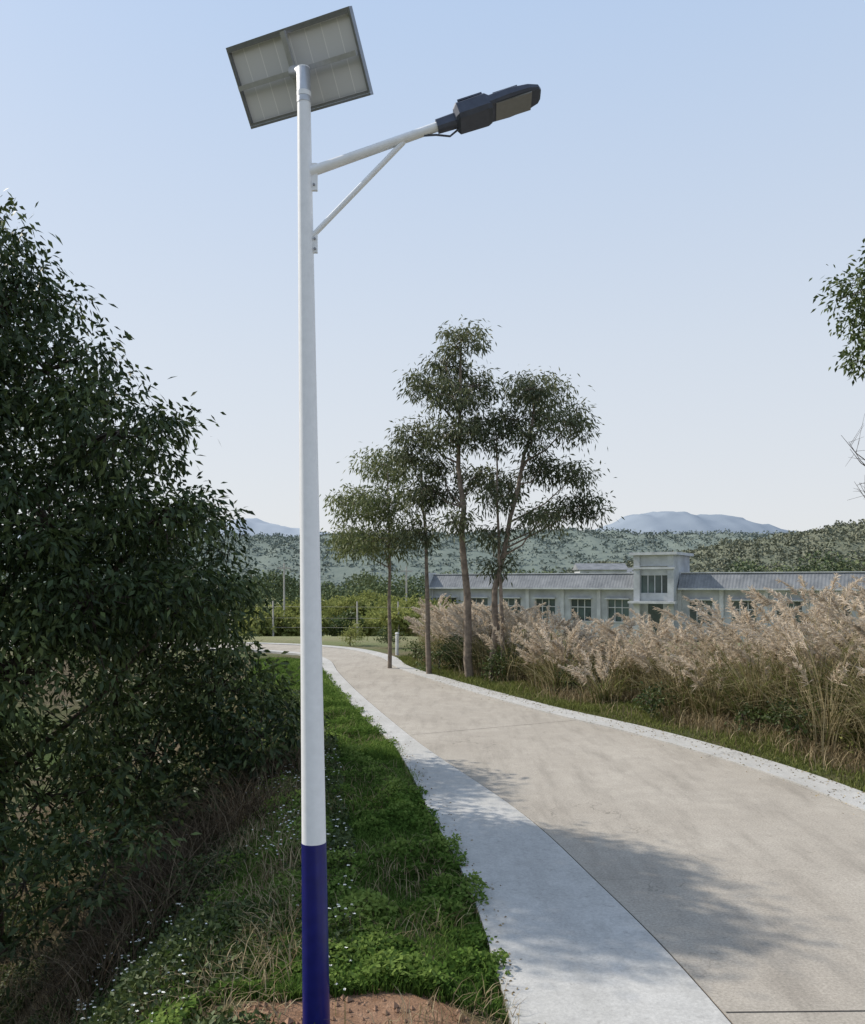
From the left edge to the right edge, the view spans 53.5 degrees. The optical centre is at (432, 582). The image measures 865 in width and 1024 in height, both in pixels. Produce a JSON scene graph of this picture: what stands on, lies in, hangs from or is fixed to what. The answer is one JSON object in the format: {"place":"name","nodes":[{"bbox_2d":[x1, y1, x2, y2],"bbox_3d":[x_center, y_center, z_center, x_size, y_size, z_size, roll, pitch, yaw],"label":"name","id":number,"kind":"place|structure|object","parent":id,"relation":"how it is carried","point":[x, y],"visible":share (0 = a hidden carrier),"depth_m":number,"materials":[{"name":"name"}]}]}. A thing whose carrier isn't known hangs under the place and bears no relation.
{"place":"outdoors","nodes":[
{"label":"outdoors","id":0,"kind":"place"},
{"bbox_2d":[18,518,331,538],"bbox_3d":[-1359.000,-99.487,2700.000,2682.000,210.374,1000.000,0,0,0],"label":"mountain","id":1,"kind":"structure","parent":0,"point":[257,525],"depth_m":2526.71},
{"bbox_2d":[2,529,782,590],"bbox_3d":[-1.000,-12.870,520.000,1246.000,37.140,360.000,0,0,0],"label":"forested hill","id":2,"kind":"structure","parent":0,"point":[338,571],"depth_m":393.16,"materials":[{"name":"green plant"}]},
{"bbox_2d":[1,527,824,590],"bbox_3d":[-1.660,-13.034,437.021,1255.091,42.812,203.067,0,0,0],"label":"hillside forest","id":3,"kind":"object","parent":2,"relation":"on","point":[710,535],"visible":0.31,"depth_m":414.79,"materials":[{"name":"green plant"}]},
{"bbox_2d":[0,592,864,1023],"bbox_3d":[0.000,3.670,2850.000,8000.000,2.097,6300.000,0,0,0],"label":"ground","id":4,"kind":"structure","parent":0,"point":[358,1012],"depth_m":10.52,"materials":[{"name":"soil"}]},
{"bbox_2d":[0,749,200,999],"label":"leafy shrub","id":5,"kind":"object","parent":4,"relation":"on","point":[53,891],"visible":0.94,"depth_m":8.39,"materials":[{"name":"green plant"}]},
{"bbox_2d":[0,188,282,942],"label":"broadleaf tree","id":6,"kind":"object","parent":4,"relation":"on","point":[63,622],"visible":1,"depth_m":10.30,"materials":[{"name":"green plant"}]},
{"bbox_2d":[0,366,333,892],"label":"broadleaf tree","id":7,"kind":"object","parent":4,"relation":"on","point":[208,719],"visible":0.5,"depth_m":11.76,"materials":[{"name":"green plant"}]},
{"bbox_2d":[0,689,335,1023],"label":"dry undergrowth","id":8,"kind":"object","parent":4,"relation":"on","point":[258,964],"visible":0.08,"depth_m":7.66,"materials":[{"name":"brown plant"}]},
{"bbox_2d":[0,689,358,1023],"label":"slope weeds","id":9,"kind":"object","parent":4,"relation":"on","point":[136,978],"visible":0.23,"depth_m":6.91,"materials":[{"name":"green plant"}]},
{"bbox_2d":[0,719,364,1023],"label":"brush thicket","id":10,"kind":"object","parent":4,"relation":"on","point":[85,952],"visible":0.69,"depth_m":8.59,"materials":[{"name":"green plant"}]},
{"bbox_2d":[77,758,353,1023],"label":"wildflower stems","id":11,"kind":"object","parent":4,"relation":"on","point":[284,822],"visible":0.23,"depth_m":7.08,"materials":[{"name":"green plant"}]},
{"bbox_2d":[76,748,355,1021],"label":"white wildflowers","id":12,"kind":"object","parent":11,"relation":"attached to","point":[206,923],"visible":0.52,"depth_m":7.13,"materials":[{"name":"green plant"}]},
{"bbox_2d":[238,608,283,635],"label":"orchard tree","id":13,"kind":"object","parent":4,"relation":"on","point":[268,626],"visible":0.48,"depth_m":45.34,"materials":[{"name":"green plant"}]},
{"bbox_2d":[256,605,299,635],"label":"orchard tree","id":14,"kind":"object","parent":4,"relation":"on","point":[289,621],"visible":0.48,"depth_m":46.77,"materials":[{"name":"green plant"}]},
{"bbox_2d":[277,563,290,612],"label":"utility pole","id":15,"kind":"object","parent":4,"relation":"on","point":[283,568],"visible":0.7,"depth_m":51.96,"materials":[{"name":"grey concrete"}]},
{"bbox_2d":[274,597,326,635],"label":"orchard tree","id":16,"kind":"object","parent":4,"relation":"on","point":[292,608],"visible":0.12,"depth_m":55.61,"materials":[{"name":"green plant"}]},
{"bbox_2d":[291,618,322,635],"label":"orchard tree","id":17,"kind":"object","parent":4,"relation":"on","point":[297,630],"visible":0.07,"depth_m":46.44,"materials":[{"name":"green plant"}]},
{"bbox_2d":[296,607,333,635],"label":"orchard tree","id":18,"kind":"object","parent":4,"relation":"on","point":[324,620],"visible":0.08,"depth_m":50.14,"materials":[{"name":"green plant"}]},
{"bbox_2d":[136,660,510,1023],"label":"verge weeds","id":19,"kind":"object","parent":4,"relation":"on","point":[393,958],"visible":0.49,"depth_m":7.41,"materials":[{"name":"green plant"}]},
{"bbox_2d":[321,610,330,621],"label":"orchard tree","id":20,"kind":"object","parent":4,"relation":"on","point":[328,618],"visible":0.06,"depth_m":66.19,"materials":[{"name":"green plant"}]},
{"bbox_2d":[321,594,334,622],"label":"orchard tree","id":21,"kind":"object","parent":4,"relation":"on","point":[325,604],"visible":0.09,"depth_m":74.92,"materials":[{"name":"green plant"}]},
{"bbox_2d":[323,595,344,602],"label":"orchard tree","id":22,"kind":"object","parent":4,"relation":"on","point":[330,599],"visible":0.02,"depth_m":82.04,"materials":[{"name":"green plant"}]},
{"bbox_2d":[322,609,363,635],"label":"orchard tree","id":23,"kind":"object","parent":4,"relation":"on","point":[338,620],"visible":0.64,"depth_m":50.75,"materials":[{"name":"green plant"}]},
{"bbox_2d":[322,593,373,618],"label":"orchard tree","id":24,"kind":"object","parent":4,"relation":"on","point":[337,608],"visible":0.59,"depth_m":67.96,"materials":[{"name":"green plant"}]},
{"bbox_2d":[336,620,368,645],"bbox_3d":[-3.365,2.261,37.612,1.409,1.299,1.789,0,0,36],"label":"leafy shrub","id":25,"kind":"object","parent":4,"relation":"on","point":[353,634],"visible":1,"depth_m":37.38,"materials":[{"name":"green plant"}]},
{"bbox_2d":[187,656,521,1023],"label":"verge grass","id":26,"kind":"structure","parent":4,"relation":"on","point":[291,986],"depth_m":6.84,"materials":[{"name":"green plant"}]},
{"bbox_2d":[215,991,502,1023],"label":"soil clods","id":27,"kind":"object","parent":4,"relation":"on","point":[347,999],"visible":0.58,"depth_m":5.38,"materials":[{"name":"brown soil"}]},
{"bbox_2d":[352,622,373,635],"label":"orchard tree","id":28,"kind":"object","parent":4,"relation":"on","point":[368,630],"visible":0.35,"depth_m":51.40,"materials":[{"name":"green plant"}]},
{"bbox_2d":[203,668,524,1023],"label":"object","id":29,"kind":"object","parent":4,"relation":"on","point":[407,935],"visible":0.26,"depth_m":7.06,"materials":[{"name":"plant"}]},
{"bbox_2d":[351,595,379,606],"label":"orchard tree","id":30,"kind":"object","parent":4,"relation":"on","point":[367,600],"visible":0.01,"depth_m":73.80,"materials":[{"name":"green plant"}]},
{"bbox_2d":[2,645,730,1023],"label":"concrete shoulder","id":31,"kind":"object","parent":4,"relation":"on","point":[578,943],"visible":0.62,"depth_m":6.72},
{"bbox_2d":[361,599,381,616],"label":"orchard tree","id":32,"kind":"object","parent":4,"relation":"on","point":[371,604],"visible":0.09,"depth_m":68.24,"materials":[{"name":"green plant"}]},
{"bbox_2d":[319,442,426,667],"bbox_3d":[-1.954,-0.867,26.781,4.135,7.339,4.113,0,0,0],"label":"eucalyptus tree","id":33,"kind":"object","parent":4,"relation":"on","point":[355,543],"visible":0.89,"depth_m":26.56,"materials":[{"name":"green plant"}]},
{"bbox_2d":[361,601,387,621],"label":"orchard tree","id":34,"kind":"object","parent":4,"relation":"on","point":[377,610],"visible":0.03,"depth_m":56.53,"materials":[{"name":"green plant"}]},
{"bbox_2d":[229,601,521,635],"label":"wire fence","id":35,"kind":"object","parent":4,"relation":"on","point":[272,606],"visible":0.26,"depth_m":45.54,"materials":[{"name":"grey metal"}]},
{"bbox_2d":[364,615,387,635],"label":"orchard tree","id":36,"kind":"object","parent":4,"relation":"on","point":[374,625],"visible":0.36,"depth_m":51.28,"materials":[{"name":"green plant"}]},
{"bbox_2d":[357,589,396,601],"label":"orchard tree","id":37,"kind":"object","parent":4,"relation":"on","point":[365,593],"visible":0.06,"depth_m":76.27,"materials":[{"name":"green plant"}]},
{"bbox_2d":[226,6,540,1023],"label":"solar street lamp","id":38,"kind":"object","parent":4,"relation":"on","point":[302,70],"visible":1,"depth_m":5.06,"materials":[{"name":"white metal"}]},
{"bbox_2d":[359,591,413,618],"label":"orchard tree","id":39,"kind":"object","parent":4,"relation":"on","point":[393,600],"visible":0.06,"depth_m":58.96,"materials":[{"name":"green plant"}]},
{"bbox_2d":[373,625,408,647],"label":"leafy shrub","id":40,"kind":"object","parent":4,"relation":"on","point":[382,635],"visible":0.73,"depth_m":36.06,"materials":[{"name":"green plant"}]},
{"bbox_2d":[373,606,418,635],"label":"orchard tree","id":41,"kind":"object","parent":4,"relation":"on","point":[396,621],"visible":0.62,"depth_m":45.79,"materials":[{"name":"green plant"}]},
{"bbox_2d":[395,632,398,654],"bbox_3d":[-1.350,2.355,32.700,0.173,0.890,0.173,0,0,0],"label":"marker post","id":42,"kind":"object","parent":4,"relation":"on","point":[396,643],"visible":1,"depth_m":32.64,"materials":[{"name":"paint"}]},
{"bbox_2d":[400,566,412,600],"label":"utility pole","id":43,"kind":"object","parent":4,"relation":"on","point":[406,571],"visible":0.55,"depth_m":55.95,"materials":[{"name":"grey concrete"}]},
{"bbox_2d":[377,433,447,673],"bbox_3d":[-0.547,-0.764,24.854,2.205,7.141,2.213,0,0,0],"label":"eucalyptus tree","id":44,"kind":"object","parent":4,"relation":"on","point":[420,531],"visible":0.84,"depth_m":24.98,"materials":[{"name":"green plant"}]},
{"bbox_2d":[384,593,442,634],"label":"orchard tree","id":45,"kind":"object","parent":4,"relation":"on","point":[408,603],"visible":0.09,"depth_m":54.43,"materials":[{"name":"green plant"}]},
{"bbox_2d":[403,608,423,636],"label":"orchard tree","id":46,"kind":"object","parent":4,"relation":"on","point":[414,615],"visible":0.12,"depth_m":46.01,"materials":[{"name":"green plant"}]},
{"bbox_2d":[402,639,431,659],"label":"leafy shrub","id":47,"kind":"object","parent":4,"relation":"on","point":[415,647],"visible":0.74,"depth_m":29.49,"materials":[{"name":"green plant"}]},
{"bbox_2d":[1,567,861,608],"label":"distant treeline","id":48,"kind":"object","parent":4,"relation":"on","point":[372,584],"visible":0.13,"depth_m":102.41,"materials":[{"name":"green plant"}]},
{"bbox_2d":[412,644,459,670],"bbox_3d":[0.234,2.316,26.033,1.692,1.035,1.104,0,0,-10],"label":"leafy shrub","id":49,"kind":"object","parent":4,"relation":"on","point":[439,657],"visible":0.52,"depth_m":25.98,"materials":[{"name":"green plant"}]},
{"bbox_2d":[421,594,462,607],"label":"orchard tree","id":50,"kind":"object","parent":4,"relation":"on","point":[436,601],"visible":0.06,"depth_m":70.53,"materials":[{"name":"green plant"}]},
{"bbox_2d":[385,314,509,677],"bbox_3d":[0.614,-2.216,24.197,3.641,10.062,3.610,0,0,-14],"label":"eucalyptus tree","id":51,"kind":"object","parent":4,"relation":"on","point":[466,390],"visible":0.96,"depth_m":23.95,"materials":[{"name":"green plant"}]},
{"bbox_2d":[431,626,480,670],"bbox_3d":[0.930,2.033,25.693,1.600,1.558,1.999,0,0,-41],"label":"leafy shrub","id":52,"kind":"object","parent":4,"relation":"on","point":[447,650],"visible":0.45,"depth_m":25.66,"materials":[{"name":"green plant"}]},
{"bbox_2d":[461,416,528,678],"bbox_3d":[1.695,-0.856,23.596,1.958,7.318,2.040,0,0,0],"label":"eucalyptus tree","id":53,"kind":"object","parent":4,"relation":"on","point":[495,503],"visible":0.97,"depth_m":23.43,"materials":[{"name":"green plant"}]},
{"bbox_2d":[478,647,519,682],"bbox_3d":[1.748,2.221,23.076,1.172,1.059,1.091,0,0,0],"label":"leafy shrub","id":54,"kind":"object","parent":4,"relation":"on","point":[494,664],"visible":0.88,"depth_m":23.05,"materials":[{"name":"green plant"}]},
{"bbox_2d":[217,641,864,811],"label":"concrete shoulder","id":55,"kind":"object","parent":4,"relation":"on","point":[800,777],"visible":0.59,"depth_m":14.44},
{"bbox_2d":[475,364,624,679],"bbox_3d":[3.225,-1.687,23.820,4.077,8.990,3.774,0,0,0],"label":"eucalyptus tree","id":56,"kind":"object","parent":4,"relation":"on","point":[537,396],"visible":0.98,"depth_m":23.59,"materials":[{"name":"green plant"}]},
{"bbox_2d":[547,664,582,694],"bbox_3d":[3.115,2.397,20.570,0.916,0.913,0.974,0,0,27],"label":"leafy shrub","id":57,"kind":"object","parent":4,"relation":"on","point":[566,680],"visible":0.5,"depth_m":20.50,"materials":[{"name":"green plant"}]},
{"bbox_2d":[574,570,626,572],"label":"walls","id":58,"kind":"structure","parent":4,"relation":"on","point":[601,571],"depth_m":128.00,"materials":[{"name":"white paint"}]},
{"bbox_2d":[572,563,628,569],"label":"roof","id":59,"kind":"structure","parent":58,"relation":"on","point":[600,566],"depth_m":129.08,"materials":[{"name":"metal"}]},
{"bbox_2d":[400,573,864,759],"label":"silver grass","id":60,"kind":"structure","parent":4,"relation":"on","point":[786,651],"depth_m":17.03,"materials":[{"name":"plant"}]},
{"bbox_2d":[405,651,864,773],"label":"dry grass","id":61,"kind":"structure","parent":4,"relation":"on","point":[718,722],"depth_m":14.94,"materials":[{"name":"plant"}]},
{"bbox_2d":[434,555,864,639],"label":"walls","id":62,"kind":"structure","parent":4,"relation":"on","point":[680,563],"depth_m":61.58,"materials":[{"name":"white paint"}]},
{"bbox_2d":[443,575,849,637],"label":"windows","id":63,"kind":"structure","parent":62,"relation":"attached to","point":[655,616],"depth_m":61.73,"materials":[{"name":"grey glass"}]},
{"bbox_2d":[429,572,864,588],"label":"roof","id":64,"kind":"structure","parent":62,"relation":"on","point":[740,580],"depth_m":61.04,"materials":[{"name":"metal"}]},
{"bbox_2d":[429,552,864,633],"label":"trim","id":65,"kind":"structure","parent":62,"relation":"attached to","point":[721,596],"depth_m":61.19,"materials":[{"name":"white paint"}]},
{"bbox_2d":[451,575,850,623],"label":"window frames","id":66,"kind":"structure","parent":62,"relation":"attached to","point":[622,607],"depth_m":63.51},
{"bbox_2d":[632,680,679,717],"bbox_3d":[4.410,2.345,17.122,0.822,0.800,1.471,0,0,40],"label":"leafy shrub","id":67,"kind":"object","parent":4,"relation":"on","point":[651,701],"visible":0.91,"depth_m":16.93,"materials":[{"name":"green plant"}]},
{"bbox_2d":[504,551,864,572],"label":"distant treeline","id":68,"kind":"object","parent":4,"relation":"on","point":[841,566],"visible":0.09,"depth_m":64.99,"materials":[{"name":"green plant"}]},
{"bbox_2d":[508,639,863,745],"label":"brush thicket","id":69,"kind":"object","parent":4,"relation":"on","point":[650,675],"visible":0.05,"depth_m":15.05,"materials":[{"name":"plant"}]},
{"bbox_2d":[724,698,785,733],"bbox_3d":[5.663,2.407,15.039,1.022,0.751,0.990,0,0,0],"label":"leafy shrub","id":70,"kind":"object","parent":4,"relation":"on","point":[751,715],"visible":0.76,"depth_m":14.98,"materials":[{"name":"green plant"}]},
{"bbox_2d":[759,697,826,748],"bbox_3d":[5.866,2.269,13.938,0.950,0.870,1.099,0,0,0],"label":"leafy shrub","id":71,"kind":"object","parent":4,"relation":"on","point":[797,727],"visible":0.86,"depth_m":13.79,"materials":[{"name":"green plant"}]},
{"bbox_2d":[809,238,864,385],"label":"roadside tree","id":72,"kind":"object","parent":4,"relation":"on","point":[850,361],"visible":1,"depth_m":15.91,"materials":[{"name":"green plant"}]},
{"bbox_2d":[832,721,864,758],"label":"leafy shrub","id":73,"kind":"object","parent":4,"relation":"on","point":[849,739],"visible":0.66,"depth_m":13.20,"materials":[{"name":"green plant"}]},
{"bbox_2d":[841,414,864,615],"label":"bare sapling","id":74,"kind":"object","parent":4,"relation":"on","point":[858,458],"visible":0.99,"depth_m":15.10,"materials":[{"name":"brown plant"}]},
{"bbox_2d":[0,0,864,533],"label":"sky","id":75,"kind":"structure","parent":0,"point":[654,230],"materials":[{"name":"blue"}]},
{"bbox_2d":[9,640,864,1023],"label":"concrete road","id":76,"kind":"structure","parent":0,"point":[735,890],"depth_m":9.11,"materials":[{"name":"grey concrete"}]},
{"bbox_2d":[334,665,731,1023],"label":"road joint filler","id":77,"kind":"object","parent":76,"relation":"on","point":[638,921],"visible":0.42,"depth_m":6.33,"materials":[{"name":"grey concrete"}]},
{"bbox_2d":[351,678,864,1023],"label":"leaf litter","id":78,"kind":"object","parent":76,"relation":"on","point":[505,1000],"visible":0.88,"depth_m":12.32,"materials":[{"name":"brown plant"}]},
{"bbox_2d":[414,720,864,1011],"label":"road joint line","id":79,"kind":"object","parent":76,"relation":"on","point":[753,1011],"visible":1,"depth_m":5.39,"materials":[{"name":"grey concrete"}]},
{"bbox_2d":[395,654,864,791],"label":"verge grass","id":80,"kind":"structure","parent":0,"point":[511,688],"depth_m":16.45,"materials":[{"name":"green plant"}]},
{"bbox_2d":[596,511,795,534],"bbox_3d":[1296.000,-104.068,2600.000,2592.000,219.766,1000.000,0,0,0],"label":"mountain","id":81,"kind":"structure","parent":0,"point":[658,522],"depth_m":2391.64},
{"bbox_2d":[628,524,864,571],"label":"forested hill","id":82,"kind":"structure","parent":0,"point":[846,550],"depth_m":250.48,"materials":[{"name":"green plant"}]},
{"bbox_2d":[528,519,864,572],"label":"hillside forest","id":83,"kind":"object","parent":82,"relation":"on","point":[740,543],"visible":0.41,"depth_m":256.15,"materials":[{"name":"green plant"}]}
]}

